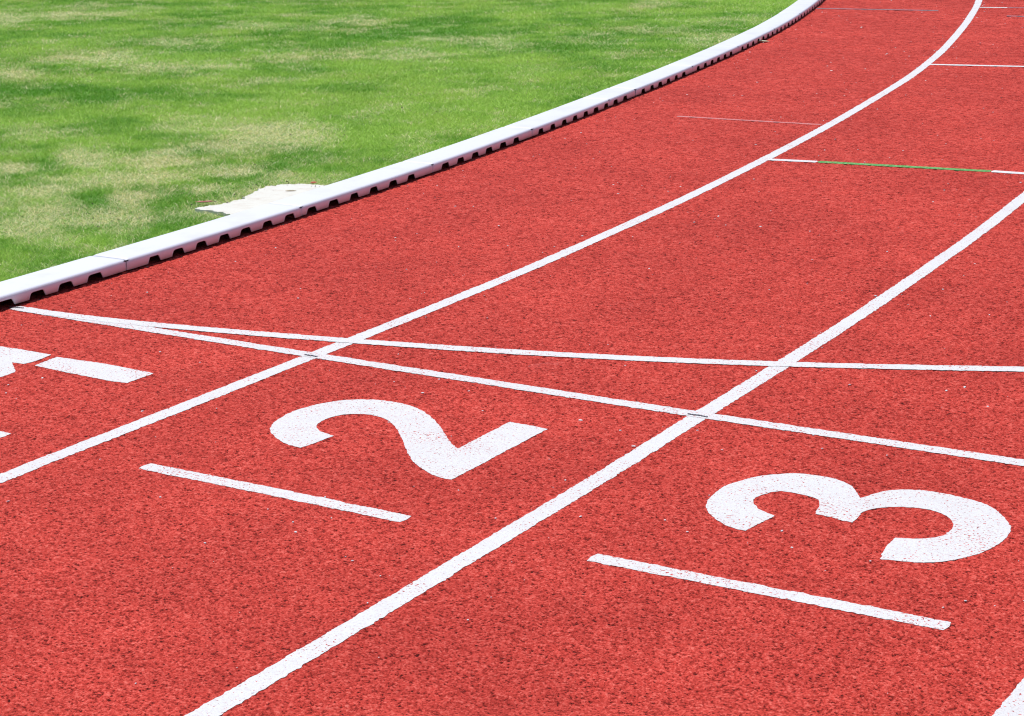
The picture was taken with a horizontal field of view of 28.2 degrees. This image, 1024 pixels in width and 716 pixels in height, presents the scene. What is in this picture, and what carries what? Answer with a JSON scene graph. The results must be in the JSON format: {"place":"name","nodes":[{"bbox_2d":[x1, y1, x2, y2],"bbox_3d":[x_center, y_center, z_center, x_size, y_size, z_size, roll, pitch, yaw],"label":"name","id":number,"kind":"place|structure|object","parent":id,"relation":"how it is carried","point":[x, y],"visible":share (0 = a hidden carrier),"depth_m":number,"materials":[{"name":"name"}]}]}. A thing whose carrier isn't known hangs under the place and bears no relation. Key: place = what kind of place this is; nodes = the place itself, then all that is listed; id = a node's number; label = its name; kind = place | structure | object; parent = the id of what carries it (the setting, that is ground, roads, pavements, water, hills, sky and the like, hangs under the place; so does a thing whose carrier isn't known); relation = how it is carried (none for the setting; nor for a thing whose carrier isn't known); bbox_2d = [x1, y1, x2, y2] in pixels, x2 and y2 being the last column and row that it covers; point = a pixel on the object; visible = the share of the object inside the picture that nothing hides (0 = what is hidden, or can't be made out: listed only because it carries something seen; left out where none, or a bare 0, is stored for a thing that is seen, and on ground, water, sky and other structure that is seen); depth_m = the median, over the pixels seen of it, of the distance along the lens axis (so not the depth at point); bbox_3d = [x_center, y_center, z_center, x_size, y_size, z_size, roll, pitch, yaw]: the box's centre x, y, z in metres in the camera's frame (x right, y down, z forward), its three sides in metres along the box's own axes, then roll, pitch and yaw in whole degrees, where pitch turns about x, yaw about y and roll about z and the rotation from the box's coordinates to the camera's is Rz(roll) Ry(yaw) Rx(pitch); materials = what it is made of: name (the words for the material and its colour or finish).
{"place":"outdoors","nodes":[
{"label":"outdoors","id":0,"kind":"place"},
{"bbox_2d":[0,0,796,281],"bbox_3d":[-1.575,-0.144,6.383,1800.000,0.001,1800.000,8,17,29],"label":"ground","id":1,"kind":"structure","parent":0,"point":[164,155],"depth_m":11.64,"materials":[{"name":"green plant"}]},
{"bbox_2d":[0,256,126,303],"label":"kerb section","id":2,"kind":"object","parent":1,"relation":"on","point":[22,288],"visible":1,"depth_m":6.63,"materials":[{"name":"white plastic"}]},
{"bbox_2d":[93,204,301,269],"bbox_3d":[-1.112,-0.437,7.330,0.161,0.054,1.039,8,17,28],"label":"kerb section","id":3,"kind":"object","parent":1,"relation":"on","point":[141,253],"visible":0.98,"depth_m":7.26,"materials":[{"name":"white plastic"}]},
{"bbox_2d":[195,184,325,215],"bbox_3d":[-0.948,-0.622,8.105,0.392,0.022,0.697,8,17,29],"label":"concrete patch","id":4,"kind":"object","parent":1,"relation":"on","point":[265,195],"visible":0.57,"depth_m":8.11,"materials":[{"name":"white concrete"}]},
{"bbox_2d":[269,162,432,214],"bbox_3d":[-0.635,-0.681,8.213,0.161,0.054,1.029,7,17,26],"label":"kerb section","id":5,"kind":"object","parent":1,"relation":"on","point":[342,191],"visible":0.98,"depth_m":8.16,"materials":[{"name":"white plastic"}]},
{"bbox_2d":[403,127,531,171],"bbox_3d":[-0.189,-0.929,9.109,0.161,0.054,1.039,6,17,24],"label":"kerb section","id":6,"kind":"object","parent":1,"relation":"on","point":[467,148],"visible":0.98,"depth_m":9.05,"materials":[{"name":"white plastic"}]},
{"bbox_2d":[505,98,608,135],"bbox_3d":[0.227,-1.181,10.021,0.161,0.054,1.029,6,16,22],"label":"kerb section","id":7,"kind":"object","parent":1,"relation":"on","point":[556,117],"visible":0.98,"depth_m":9.96,"materials":[{"name":"white plastic"}]},
{"bbox_2d":[583,88,634,105],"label":"kerb section","id":8,"kind":"object","parent":1,"relation":"on","point":[611,95],"visible":0.93,"depth_m":10.64,"materials":[{"name":"white plastic"}]},
{"bbox_2d":[610,65,691,94],"bbox_3d":[0.779,-1.537,11.311,0.161,0.054,1.028,5,16,21],"label":"kerb section","id":9,"kind":"object","parent":1,"relation":"on","point":[646,81],"visible":0.98,"depth_m":11.25,"materials":[{"name":"white plastic"}]},
{"bbox_2d":[669,45,737,71],"bbox_3d":[1.152,-1.792,12.234,0.161,0.054,1.029,5,16,20],"label":"kerb section","id":10,"kind":"object","parent":1,"relation":"on","point":[700,59],"visible":0.98,"depth_m":12.19,"materials":[{"name":"white plastic"}]},
{"bbox_2d":[716,28,773,51],"bbox_3d":[1.508,-2.051,13.174,0.162,0.054,1.049,5,16,19],"label":"kerb section","id":11,"kind":"object","parent":1,"relation":"on","point":[748,37],"visible":0.99,"depth_m":13.11,"materials":[{"name":"white plastic"}]},
{"bbox_2d":[754,13,799,33],"bbox_3d":[1.836,-2.313,14.128,0.161,0.054,1.039,4,16,17],"label":"kerb section","id":12,"kind":"object","parent":1,"relation":"on","point":[778,21],"visible":0.97,"depth_m":14.10,"materials":[{"name":"white plastic"}]},
{"bbox_2d":[780,0,817,17],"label":"kerb section","id":13,"kind":"object","parent":1,"relation":"on","point":[800,7],"visible":0.95,"depth_m":15.04,"materials":[{"name":"white plastic"}]},
{"bbox_2d":[0,0,1023,715],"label":"running track","id":14,"kind":"structure","parent":0,"point":[124,590],"depth_m":5.15,"materials":[{"name":"red rubber"}]},
{"bbox_2d":[0,431,10,436],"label":"short line","id":15,"kind":"object","parent":14,"relation":"on","point":[2,434],"visible":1,"depth_m":5.09,"materials":[{"name":"white paint"}]},
{"bbox_2d":[0,346,152,382],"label":"painted number","id":16,"kind":"object","parent":14,"relation":"on","point":[103,371],"visible":1,"depth_m":5.70,"materials":[{"name":"paint"}]},
{"bbox_2d":[140,463,410,521],"bbox_3d":[-0.551,0.303,4.645,0.756,0.001,0.054,9,18,30],"label":"short line","id":17,"kind":"object","parent":14,"relation":"on","point":[322,501],"visible":1,"depth_m":4.63,"materials":[{"name":"white paint"}]},
{"bbox_2d":[270,399,546,479],"bbox_3d":[-0.302,0.187,5.065,0.655,0.001,0.471,8,17,29],"label":"painted number","id":18,"kind":"object","parent":14,"relation":"on","point":[431,448],"visible":1,"depth_m":5.05,"materials":[{"name":"paint"}]},
{"bbox_2d":[6,6,820,299],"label":"dirt crumbs","id":19,"kind":"object","parent":14,"relation":"on","point":[310,183],"visible":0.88,"depth_m":8.35,"materials":[{"name":"brown soil"}]},
{"bbox_2d":[0,0,981,482],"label":"lane line","id":20,"kind":"object","parent":14,"relation":"on","point":[106,436],"visible":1,"depth_m":6.43,"materials":[{"name":"white paint"}]},
{"bbox_2d":[6,0,1023,714],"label":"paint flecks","id":21,"kind":"object","parent":14,"relation":"on","point":[608,344],"visible":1,"depth_m":6.28,"materials":[{"name":"white paint"}]},
{"bbox_2d":[11,306,1023,465],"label":"finish line","id":22,"kind":"object","parent":14,"relation":"on","point":[887,442],"visible":1,"depth_m":5.35,"materials":[{"name":"white paint"}]},
{"bbox_2d":[18,307,1023,371],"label":"start line","id":23,"kind":"object","parent":14,"relation":"on","point":[556,354],"visible":1,"depth_m":5.79,"materials":[{"name":"white paint"}]},
{"bbox_2d":[184,191,1023,715],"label":"lane line","id":24,"kind":"object","parent":14,"relation":"on","point":[298,657],"visible":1,"depth_m":4.50,"materials":[{"name":"white paint"}]},
{"bbox_2d":[677,116,821,124],"bbox_3d":[1.155,-1.164,9.983,0.746,0.001,0.038,7,17,25],"label":"faded line","id":25,"kind":"object","parent":14,"relation":"on","point":[750,120],"visible":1,"depth_m":9.97,"materials":[{"name":"white paint"}]},
{"bbox_2d":[587,554,950,629],"bbox_3d":[0.494,0.458,4.033,0.766,0.001,0.054,8,17,29],"label":"short line","id":26,"kind":"object","parent":14,"relation":"on","point":[846,606],"visible":1,"depth_m":4.02,"materials":[{"name":"white paint"}]},
{"bbox_2d":[706,473,1010,562],"bbox_3d":[0.748,0.342,4.451,0.663,0.001,0.461,8,17,29],"label":"painted number","id":27,"kind":"object","parent":14,"relation":"on","point":[979,527],"visible":1,"depth_m":4.49,"materials":[{"name":"paint"}]},
{"bbox_2d":[816,8,938,10],"bbox_3d":[2.720,-2.600,15.212,0.908,0.001,0.047,4,16,16],"label":"dark line","id":28,"kind":"object","parent":14,"relation":"on","point":[874,9],"visible":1,"depth_m":15.20,"materials":[{"name":"grey paint"}]},
{"bbox_2d":[766,158,1023,173],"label":"cross line","id":29,"kind":"object","parent":14,"relation":"on","point":[979,170],"visible":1,"depth_m":8.70,"materials":[{"name":"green paint"}]},
{"bbox_2d":[928,64,1023,66],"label":"cross line","id":30,"kind":"object","parent":14,"relation":"on","point":[976,65],"visible":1,"depth_m":11.94,"materials":[{"name":"white paint"}]},
{"bbox_2d":[980,7,1019,7],"bbox_3d":[4.064,-2.602,15.167,1.152,0.001,0.057,3,16,12],"label":"cross line","id":31,"kind":"object","parent":14,"relation":"on","point":[998,7],"visible":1,"depth_m":15.26,"materials":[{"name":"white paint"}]},
{"bbox_2d":[992,679,1023,715],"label":"lane line","id":32,"kind":"object","parent":14,"relation":"on","point":[1012,704],"visible":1,"depth_m":3.51,"materials":[{"name":"white paint"}]}
]}

